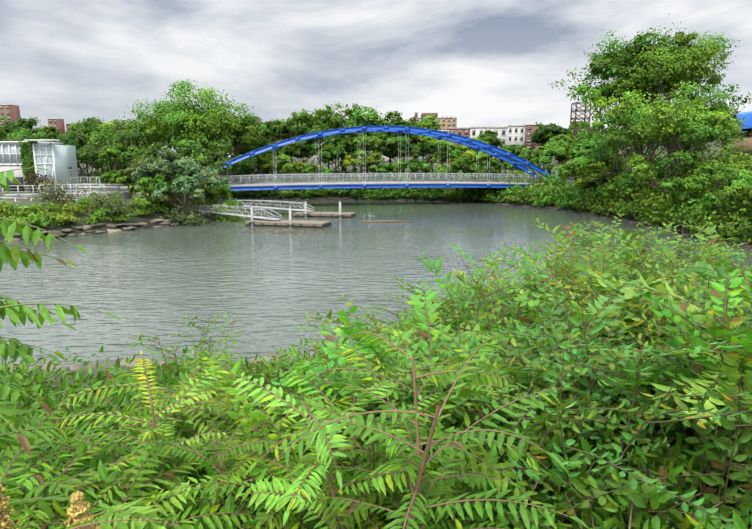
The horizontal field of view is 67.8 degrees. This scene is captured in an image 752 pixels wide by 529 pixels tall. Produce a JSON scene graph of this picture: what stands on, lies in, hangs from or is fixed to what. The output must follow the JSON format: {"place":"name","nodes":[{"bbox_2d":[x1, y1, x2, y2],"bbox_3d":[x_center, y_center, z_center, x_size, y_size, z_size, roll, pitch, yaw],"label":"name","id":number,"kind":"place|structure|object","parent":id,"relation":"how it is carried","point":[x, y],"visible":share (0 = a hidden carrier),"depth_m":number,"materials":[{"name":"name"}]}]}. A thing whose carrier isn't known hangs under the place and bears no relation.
{"place":"outdoors","nodes":[
{"label":"outdoors","id":0,"kind":"place"},
{"bbox_2d":[0,198,751,368],"bbox_3d":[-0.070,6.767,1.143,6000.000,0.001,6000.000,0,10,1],"label":"water","id":1,"kind":"structure","parent":0,"point":[268,291],"depth_m":36.05,"materials":[{"name":"grey liquid"}]},
{"bbox_2d":[245,205,330,228],"bbox_3d":[-9.852,-4.540,60.968,8.940,3.930,4.635,3,11,14],"label":"dock","id":2,"kind":"object","parent":1,"relation":"in","point":[290,223],"visible":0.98,"depth_m":60.51,"materials":[{"name":"brown wood"}]},
{"bbox_2d":[293,201,355,218],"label":"dock","id":3,"kind":"object","parent":1,"relation":"in","point":[306,214],"visible":0.94,"depth_m":70.89,"materials":[{"name":"brown wood"}]},
{"bbox_2d":[0,126,751,524],"bbox_3d":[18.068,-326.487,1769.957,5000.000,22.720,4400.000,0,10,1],"label":"ground","id":4,"kind":"structure","parent":0,"point":[138,218],"depth_m":66.34,"materials":[{"name":"brown soil"}]},
{"bbox_2d":[0,104,20,127],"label":"apartment building","id":5,"kind":"structure","parent":4,"relation":"on","point":[12,111],"depth_m":283.17,"materials":[{"name":"red brick"}]},
{"bbox_2d":[0,115,32,140],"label":"tree","id":6,"kind":"object","parent":4,"relation":"on","point":[5,136],"visible":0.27,"depth_m":124.87,"materials":[{"name":"green plant"}]},
{"bbox_2d":[0,116,63,138],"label":"tree","id":7,"kind":"object","parent":4,"relation":"on","point":[29,123],"visible":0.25,"depth_m":131.05,"materials":[{"name":"green plant"}]},
{"bbox_2d":[20,169,54,192],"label":"red bushes","id":8,"kind":"object","parent":4,"relation":"on","point":[33,179],"visible":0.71,"depth_m":75.24,"materials":[{"name":"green plant"}]},
{"bbox_2d":[0,139,78,192],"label":"building","id":9,"kind":"structure","parent":4,"relation":"on","point":[56,159],"depth_m":79.17,"materials":[{"name":"silver metal"}]},
{"bbox_2d":[18,140,37,188],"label":"climbing ivy","id":10,"kind":"object","parent":9,"relation":"attached to","point":[26,153],"visible":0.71,"depth_m":78.60,"materials":[{"name":"green plant"}]},
{"bbox_2d":[7,126,80,149],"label":"tree","id":11,"kind":"object","parent":4,"relation":"on","point":[50,133],"visible":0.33,"depth_m":116.30,"materials":[{"name":"green plant"}]},
{"bbox_2d":[47,118,64,136],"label":"apartment building","id":12,"kind":"structure","parent":4,"relation":"on","point":[56,122],"depth_m":283.64,"materials":[{"name":"red brick"}]},
{"bbox_2d":[0,168,122,524],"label":"leafy branches","id":13,"kind":"object","parent":4,"relation":"on","point":[13,310],"visible":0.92,"depth_m":2.12,"materials":[{"name":"green plant"}]},
{"bbox_2d":[0,184,131,201],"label":"ramp railings","id":14,"kind":"object","parent":4,"relation":"on","point":[126,195],"visible":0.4,"depth_m":68.14,"materials":[{"name":"grey metal"}]},
{"bbox_2d":[0,195,152,230],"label":"shrubs","id":15,"kind":"object","parent":4,"relation":"on","point":[18,213],"visible":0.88,"depth_m":54.35,"materials":[{"name":"green plant"}]},
{"bbox_2d":[54,130,104,177],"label":"tree","id":16,"kind":"object","parent":4,"relation":"on","point":[77,142],"visible":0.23,"depth_m":109.27,"materials":[{"name":"green plant"}]},
{"bbox_2d":[63,143,103,183],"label":"tree","id":17,"kind":"object","parent":4,"relation":"on","point":[86,154],"visible":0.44,"depth_m":89.59,"materials":[{"name":"green plant"}]},
{"bbox_2d":[61,117,122,175],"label":"tree","id":18,"kind":"object","parent":4,"relation":"on","point":[87,126],"visible":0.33,"depth_m":117.48,"materials":[{"name":"green plant"}]},
{"bbox_2d":[85,122,124,168],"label":"tree","id":19,"kind":"object","parent":4,"relation":"on","point":[91,139],"visible":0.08,"depth_m":111.21,"materials":[{"name":"green plant"}]},
{"bbox_2d":[21,177,217,226],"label":"shrubs","id":20,"kind":"object","parent":4,"relation":"on","point":[114,207],"visible":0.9,"depth_m":59.29,"materials":[{"name":"green plant"}]},
{"bbox_2d":[64,176,174,194],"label":"railing","id":21,"kind":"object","parent":4,"relation":"on","point":[108,189],"visible":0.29,"depth_m":82.20,"materials":[{"name":"grey metal"}]},
{"bbox_2d":[99,167,142,186],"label":"shrub","id":22,"kind":"object","parent":4,"relation":"on","point":[114,176],"visible":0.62,"depth_m":68.60,"materials":[{"name":"green plant"}]},
{"bbox_2d":[98,143,144,185],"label":"tree","id":23,"kind":"object","parent":4,"relation":"on","point":[114,150],"visible":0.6,"depth_m":83.93,"materials":[{"name":"green plant"}]},
{"bbox_2d":[101,130,153,185],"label":"tree","id":24,"kind":"object","parent":4,"relation":"on","point":[139,142],"visible":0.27,"depth_m":89.22,"materials":[{"name":"green plant"}]},
{"bbox_2d":[86,108,174,181],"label":"tree","id":25,"kind":"object","parent":4,"relation":"on","point":[100,135],"visible":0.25,"depth_m":101.73,"materials":[{"name":"green plant"}]},
{"bbox_2d":[115,141,181,183],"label":"tree","id":26,"kind":"object","parent":4,"relation":"on","point":[145,153],"visible":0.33,"depth_m":80.92,"materials":[{"name":"green plant"}]},
{"bbox_2d":[120,158,178,198],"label":"tree","id":27,"kind":"object","parent":4,"relation":"on","point":[133,174],"visible":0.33,"depth_m":68.26,"materials":[{"name":"green plant"}]},
{"bbox_2d":[127,174,190,205],"bbox_3d":[-24.706,-8.088,63.804,5.957,4.327,5.436,7,12,34],"label":"tree","id":28,"kind":"object","parent":4,"relation":"on","point":[143,185],"visible":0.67,"depth_m":62.28,"materials":[{"name":"green plant"}]},
{"bbox_2d":[79,173,254,221],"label":"bank bushes","id":29,"kind":"object","parent":4,"relation":"on","point":[143,202],"visible":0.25,"depth_m":66.38,"materials":[{"name":"green plant"}]},
{"bbox_2d":[114,92,221,151],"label":"tree","id":30,"kind":"object","parent":4,"relation":"on","point":[156,133],"visible":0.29,"depth_m":97.79,"materials":[{"name":"green plant"}]},
{"bbox_2d":[137,145,204,203],"bbox_3d":[-24.246,-10.511,66.681,7.626,7.202,8.303,-3,11,-17],"label":"tree","id":31,"kind":"object","parent":4,"relation":"on","point":[163,165],"visible":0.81,"depth_m":64.94,"materials":[{"name":"green plant"}]},
{"bbox_2d":[151,172,204,220],"bbox_3d":[-21.972,-7.373,63.125,6.077,6.104,6.737,0,10,1],"label":"tree","id":32,"kind":"object","parent":4,"relation":"on","point":[183,186],"visible":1,"depth_m":62.03,"materials":[{"name":"green plant"}]},
{"bbox_2d":[149,136,231,178],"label":"tree","id":33,"kind":"object","parent":4,"relation":"on","point":[194,146],"visible":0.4,"depth_m":82.14,"materials":[{"name":"green plant"}]},
{"bbox_2d":[151,79,246,193],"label":"tree","id":34,"kind":"object","parent":4,"relation":"on","point":[189,121],"visible":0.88,"depth_m":94.50,"materials":[{"name":"green plant"}]},
{"bbox_2d":[173,156,231,212],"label":"tree","id":35,"kind":"object","parent":4,"relation":"on","point":[206,176],"visible":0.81,"depth_m":65.96,"materials":[{"name":"green plant"}]},
{"bbox_2d":[202,183,232,210],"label":"tree","id":36,"kind":"object","parent":4,"relation":"on","point":[214,192],"visible":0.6,"depth_m":72.87,"materials":[{"name":"green plant"}]},
{"bbox_2d":[180,139,256,201],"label":"tree","id":37,"kind":"object","parent":4,"relation":"on","point":[237,167],"visible":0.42,"depth_m":86.78,"materials":[{"name":"green plant"}]},
{"bbox_2d":[170,102,267,199],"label":"tree","id":38,"kind":"object","parent":4,"relation":"on","point":[251,136],"visible":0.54,"depth_m":99.31,"materials":[{"name":"green plant"}]},
{"bbox_2d":[192,205,280,220],"bbox_3d":[-17.605,-5.194,66.060,15.509,3.386,2.400,6,12,29],"label":"gangway","id":39,"kind":"object","parent":4,"relation":"on","point":[239,215],"visible":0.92,"depth_m":64.81,"materials":[{"name":"grey metal"}]},
{"bbox_2d":[225,112,275,178],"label":"tree","id":40,"kind":"object","parent":4,"relation":"on","point":[268,138],"visible":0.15,"depth_m":110.03,"materials":[{"name":"green plant"}]},
{"bbox_2d":[208,200,313,212],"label":"gangway","id":41,"kind":"object","parent":4,"relation":"on","point":[280,208],"visible":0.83,"depth_m":74.98,"materials":[{"name":"grey metal"}]},
{"bbox_2d":[242,152,280,176],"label":"tree","id":42,"kind":"object","parent":4,"relation":"on","point":[263,157],"visible":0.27,"depth_m":109.88,"materials":[{"name":"green plant"}]},
{"bbox_2d":[250,139,301,162],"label":"tree","id":43,"kind":"object","parent":4,"relation":"on","point":[276,152],"visible":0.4,"depth_m":114.18,"materials":[{"name":"green plant"}]},
{"bbox_2d":[257,118,296,172],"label":"tree","id":44,"kind":"object","parent":4,"relation":"on","point":[277,135],"visible":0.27,"depth_m":122.74,"materials":[{"name":"green plant"}]},
{"bbox_2d":[257,154,308,176],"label":"tree","id":45,"kind":"object","parent":4,"relation":"on","point":[284,165],"visible":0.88,"depth_m":108.86,"materials":[{"name":"green plant"}]},
{"bbox_2d":[259,108,319,162],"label":"tree","id":46,"kind":"object","parent":4,"relation":"on","point":[300,122],"visible":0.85,"depth_m":119.01,"materials":[{"name":"green plant"}]},
{"bbox_2d":[81,157,506,194],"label":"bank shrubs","id":47,"kind":"object","parent":4,"relation":"on","point":[474,168],"visible":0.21,"depth_m":106.95,"materials":[{"name":"green plant"}]},
{"bbox_2d":[0,326,588,528],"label":"sumac thicket plants","id":48,"kind":"object","parent":4,"relation":"on","point":[317,471],"visible":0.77,"depth_m":2.25,"materials":[{"name":"green plant"}]},
{"bbox_2d":[278,141,323,164],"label":"tree","id":49,"kind":"object","parent":4,"relation":"on","point":[310,150],"visible":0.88,"depth_m":114.06,"materials":[{"name":"green plant"}]},
{"bbox_2d":[291,164,330,180],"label":"bush","id":50,"kind":"object","parent":4,"relation":"on","point":[312,168],"visible":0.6,"depth_m":107.39,"materials":[{"name":"green plant"}]},
{"bbox_2d":[304,125,353,168],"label":"tree","id":51,"kind":"object","parent":4,"relation":"on","point":[328,138],"visible":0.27,"depth_m":112.32,"materials":[{"name":"green plant"}]},
{"bbox_2d":[317,142,348,172],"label":"tree","id":52,"kind":"object","parent":4,"relation":"on","point":[328,153],"visible":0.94,"depth_m":108.56,"materials":[{"name":"green plant"}]},
{"bbox_2d":[99,178,585,208],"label":"bushes","id":53,"kind":"object","parent":4,"relation":"on","point":[539,198],"visible":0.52,"depth_m":99.39,"materials":[{"name":"green plant"}]},
{"bbox_2d":[309,102,376,172],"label":"tree","id":54,"kind":"object","parent":4,"relation":"on","point":[336,121],"visible":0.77,"depth_m":116.43,"materials":[{"name":"green plant"}]},
{"bbox_2d":[324,124,382,166],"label":"tree","id":55,"kind":"object","parent":4,"relation":"on","point":[372,146],"visible":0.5,"depth_m":110.95,"materials":[{"name":"green plant"}]},
{"bbox_2d":[340,149,382,172],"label":"tree","id":56,"kind":"object","parent":4,"relation":"on","point":[348,160],"visible":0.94,"depth_m":108.42,"materials":[{"name":"green plant"}]},
{"bbox_2d":[0,197,748,371],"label":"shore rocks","id":57,"kind":"object","parent":4,"relation":"on","point":[88,229],"visible":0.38,"depth_m":54.05,"materials":[{"name":"grey stone"}]},
{"bbox_2d":[0,327,751,528],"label":"herb plants","id":58,"kind":"object","parent":4,"relation":"on","point":[598,516],"visible":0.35,"depth_m":2.84,"materials":[{"name":"green plant"}]},
{"bbox_2d":[346,132,414,166],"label":"tree","id":59,"kind":"object","parent":4,"relation":"on","point":[389,141],"visible":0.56,"depth_m":111.07,"materials":[{"name":"green plant"}]},
{"bbox_2d":[199,125,567,191],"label":"footbridge","id":60,"kind":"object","parent":4,"relation":"on","point":[476,145],"visible":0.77,"depth_m":90.41,"materials":[{"name":"painted steel"},{"name":"concrete"}]},
{"bbox_2d":[368,163,404,175],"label":"bush","id":61,"kind":"object","parent":4,"relation":"on","point":[379,170],"visible":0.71,"depth_m":107.83,"materials":[{"name":"green plant"}]},
{"bbox_2d":[359,109,421,174],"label":"tree","id":62,"kind":"object","parent":4,"relation":"on","point":[374,116],"visible":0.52,"depth_m":115.48,"materials":[{"name":"green plant"}]},
{"bbox_2d":[40,198,751,246],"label":"driftwood","id":63,"kind":"object","parent":4,"relation":"on","point":[289,230],"visible":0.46,"depth_m":57.60,"materials":[{"name":"brown wood"}]},
{"bbox_2d":[379,143,427,163],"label":"tree","id":64,"kind":"object","parent":4,"relation":"on","point":[401,149],"visible":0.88,"depth_m":111.80,"materials":[{"name":"green plant"}]},
{"bbox_2d":[392,158,432,175],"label":"bush","id":65,"kind":"object","parent":4,"relation":"on","point":[417,164],"visible":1,"depth_m":106.69,"materials":[{"name":"green plant"}]},
{"bbox_2d":[402,112,441,158],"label":"tree","id":66,"kind":"object","parent":4,"relation":"on","point":[426,123],"visible":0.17,"depth_m":119.43,"materials":[{"name":"green plant"}]},
{"bbox_2d":[408,112,456,156],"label":"tan building","id":67,"kind":"structure","parent":4,"relation":"on","point":[445,122],"depth_m":291.11,"materials":[{"name":"beige brick"}]},
{"bbox_2d":[412,135,455,176],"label":"tree","id":68,"kind":"object","parent":4,"relation":"on","point":[435,144],"visible":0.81,"depth_m":111.33,"materials":[{"name":"green plant"}]},
{"bbox_2d":[125,212,749,432],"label":"bushes","id":69,"kind":"object","parent":4,"relation":"on","point":[478,286],"visible":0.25,"depth_m":5.07,"materials":[{"name":"green plant"}]},
{"bbox_2d":[422,164,458,175],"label":"bush","id":70,"kind":"object","parent":4,"relation":"on","point":[441,170],"visible":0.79,"depth_m":105.44,"materials":[{"name":"green plant"}]},
{"bbox_2d":[179,265,717,376],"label":"slope scrub bushes","id":71,"kind":"object","parent":4,"relation":"on","point":[400,320],"depth_m":10.72,"materials":[{"name":"green plant"}]},
{"bbox_2d":[428,145,474,169],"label":"tree","id":72,"kind":"object","parent":4,"relation":"on","point":[441,157],"visible":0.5,"depth_m":110.80,"materials":[{"name":"green plant"}]},
{"bbox_2d":[449,150,486,169],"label":"tree","id":73,"kind":"object","parent":4,"relation":"on","point":[467,157],"visible":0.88,"depth_m":104.19,"materials":[{"name":"green plant"}]},
{"bbox_2d":[201,218,751,528],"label":"bushes","id":74,"kind":"object","parent":4,"relation":"on","point":[704,380],"visible":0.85,"depth_m":2.96,"materials":[{"name":"green plant"}]},
{"bbox_2d":[459,137,494,171],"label":"tree","id":75,"kind":"object","parent":4,"relation":"on","point":[464,148],"visible":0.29,"depth_m":110.43,"materials":[{"name":"green plant"}]},
{"bbox_2d":[446,127,507,161],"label":"rowhouse","id":76,"kind":"structure","parent":4,"relation":"on","point":[475,132],"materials":[{"name":"white paint"}]},
{"bbox_2d":[477,129,502,156],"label":"tree","id":77,"kind":"object","parent":4,"relation":"on","point":[491,138],"visible":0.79,"depth_m":115.91,"materials":[{"name":"green plant"}]},
{"bbox_2d":[472,157,518,170],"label":"tree","id":78,"kind":"object","parent":4,"relation":"on","point":[494,162],"visible":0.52,"depth_m":103.45,"materials":[{"name":"green plant"}]},
{"bbox_2d":[483,149,525,175],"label":"tree","id":79,"kind":"object","parent":4,"relation":"on","point":[502,161],"visible":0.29,"depth_m":110.39,"materials":[{"name":"green plant"}]},
{"bbox_2d":[499,144,525,172],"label":"tree","id":80,"kind":"object","parent":4,"relation":"on","point":[515,149],"visible":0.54,"depth_m":117.37,"materials":[{"name":"green plant"}]},
{"bbox_2d":[492,168,601,202],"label":"bank bushes","id":81,"kind":"object","parent":4,"relation":"on","point":[557,187],"visible":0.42,"depth_m":90.40,"materials":[{"name":"green plant"}]},
{"bbox_2d":[530,122,569,172],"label":"tree","id":82,"kind":"object","parent":4,"relation":"on","point":[542,134],"visible":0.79,"depth_m":118.85,"materials":[{"name":"green plant"}]},
{"bbox_2d":[528,144,576,169],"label":"tree","id":83,"kind":"object","parent":4,"relation":"on","point":[544,154],"visible":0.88,"depth_m":99.89,"materials":[{"name":"green plant"}]},
{"bbox_2d":[546,134,574,164],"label":"tree","id":84,"kind":"object","parent":4,"relation":"on","point":[561,141],"visible":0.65,"depth_m":108.11,"materials":[{"name":"green plant"}]},
{"bbox_2d":[568,121,591,155],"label":"tower ivy","id":85,"kind":"object","parent":4,"relation":"on","point":[582,125],"visible":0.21,"depth_m":145.80,"materials":[{"name":"green plant"}]},
{"bbox_2d":[570,102,599,143],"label":"lattice tower","id":86,"kind":"structure","parent":4,"relation":"on","point":[575,111],"depth_m":146.01,"materials":[{"name":"metal"}]},
{"bbox_2d":[564,132,620,174],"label":"tree","id":87,"kind":"object","parent":4,"relation":"on","point":[575,148],"visible":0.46,"depth_m":81.93,"materials":[{"name":"green plant"}]},
{"bbox_2d":[552,148,642,197],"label":"tree","id":88,"kind":"object","parent":4,"relation":"on","point":[580,166],"visible":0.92,"depth_m":74.30,"materials":[{"name":"green plant"}]},
{"bbox_2d":[575,171,622,193],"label":"bush","id":89,"kind":"object","parent":4,"relation":"on","point":[588,183],"visible":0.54,"depth_m":77.75,"materials":[{"name":"green plant"}]},
{"bbox_2d":[566,58,667,166],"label":"tall tree","id":90,"kind":"object","parent":4,"relation":"on","point":[629,80],"visible":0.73,"depth_m":81.97,"materials":[{"name":"green plant"}]},
{"bbox_2d":[582,87,658,170],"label":"tree","id":91,"kind":"object","parent":4,"relation":"on","point":[630,107],"visible":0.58,"depth_m":71.33,"materials":[{"name":"green plant"}]},
{"bbox_2d":[602,180,660,200],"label":"bush","id":92,"kind":"object","parent":4,"relation":"on","point":[625,190],"visible":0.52,"depth_m":69.04,"materials":[{"name":"green plant"}]},
{"bbox_2d":[551,14,739,159],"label":"tree","id":93,"kind":"object","parent":4,"relation":"on","point":[704,51],"visible":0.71,"depth_m":77.07,"materials":[{"name":"green plant"}]},
{"bbox_2d":[589,28,709,152],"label":"tree","id":94,"kind":"object","parent":4,"relation":"on","point":[641,43],"visible":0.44,"depth_m":81.32,"materials":[{"name":"green plant"}]},
{"bbox_2d":[582,99,717,199],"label":"tree","id":95,"kind":"object","parent":4,"relation":"on","point":[601,144],"visible":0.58,"depth_m":65.78,"materials":[{"name":"green plant"}]},
{"bbox_2d":[567,154,751,224],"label":"bank bushes","id":96,"kind":"object","parent":4,"relation":"on","point":[646,187],"visible":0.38,"depth_m":62.39,"materials":[{"name":"green plant"}]},
{"bbox_2d":[571,188,751,242],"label":"bushes","id":97,"kind":"object","parent":4,"relation":"on","point":[648,214],"visible":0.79,"depth_m":55.93,"materials":[{"name":"green plant"}]},
{"bbox_2d":[616,150,727,200],"bbox_3d":[31.477,-8.842,62.164,10.831,7.468,11.411,0,10,1],"label":"tree","id":98,"kind":"object","parent":4,"relation":"on","point":[640,177],"visible":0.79,"depth_m":59.91,"materials":[{"name":"green plant"}]},
{"bbox_2d":[617,136,751,186],"bbox_3d":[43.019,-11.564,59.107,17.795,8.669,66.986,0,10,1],"label":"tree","id":99,"kind":"object","parent":4,"relation":"on","point":[727,159],"visible":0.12,"depth_m":69.66,"materials":[{"name":"green plant"}]},
{"bbox_2d":[625,88,745,192],"bbox_3d":[33.312,-12.480,61.830,12.397,14.014,10.880,10,14,43],"label":"tree","id":100,"kind":"object","parent":4,"relation":"on","point":[701,131],"visible":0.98,"depth_m":59.70,"materials":[{"name":"green plant"}]},
{"bbox_2d":[648,64,725,120],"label":"tall tree","id":101,"kind":"object","parent":4,"relation":"on","point":[714,78],"visible":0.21,"depth_m":83.39,"materials":[{"name":"green plant"}]},
{"bbox_2d":[668,185,715,203],"bbox_3d":[32.577,-6.212,56.153,5.706,4.162,5.578,0,10,1],"label":"bush","id":102,"kind":"object","parent":4,"relation":"on","point":[675,194],"visible":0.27,"depth_m":54.67,"materials":[{"name":"green plant"}]},
{"bbox_2d":[657,160,751,214],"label":"tree","id":103,"kind":"object","parent":4,"relation":"on","point":[729,174],"visible":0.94,"depth_m":53.15,"materials":[{"name":"green plant"}]},
{"bbox_2d":[667,80,751,174],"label":"tree","id":104,"kind":"object","parent":4,"relation":"on","point":[706,100],"visible":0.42,"depth_m":62.91,"materials":[{"name":"green plant"}]},
{"bbox_2d":[697,182,751,228],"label":"bush","id":105,"kind":"object","parent":4,"relation":"on","point":[742,192],"visible":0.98,"depth_m":47.27,"materials":[{"name":"green plant"}]},
{"bbox_2d":[702,195,750,223],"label":"bush","id":106,"kind":"object","parent":4,"relation":"on","point":[731,206],"visible":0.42,"depth_m":48.39,"materials":[{"name":"green plant"}]},
{"bbox_2d":[729,111,751,130],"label":"blue shed","id":107,"kind":"structure","parent":4,"relation":"on","point":[747,120],"depth_m":102.81,"materials":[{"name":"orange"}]},
{"bbox_2d":[731,138,751,154],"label":"retaining wall","id":108,"kind":"structure","parent":4,"relation":"on","point":[748,143],"depth_m":83.52,"materials":[{"name":"beige concrete"}]},
{"bbox_2d":[0,0,751,156],"label":"sky","id":109,"kind":"structure","parent":0,"point":[479,63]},
{"bbox_2d":[503,124,550,150],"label":"rowhouse","id":110,"kind":"structure","parent":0,"point":[516,134],"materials":[{"name":"white paint"}]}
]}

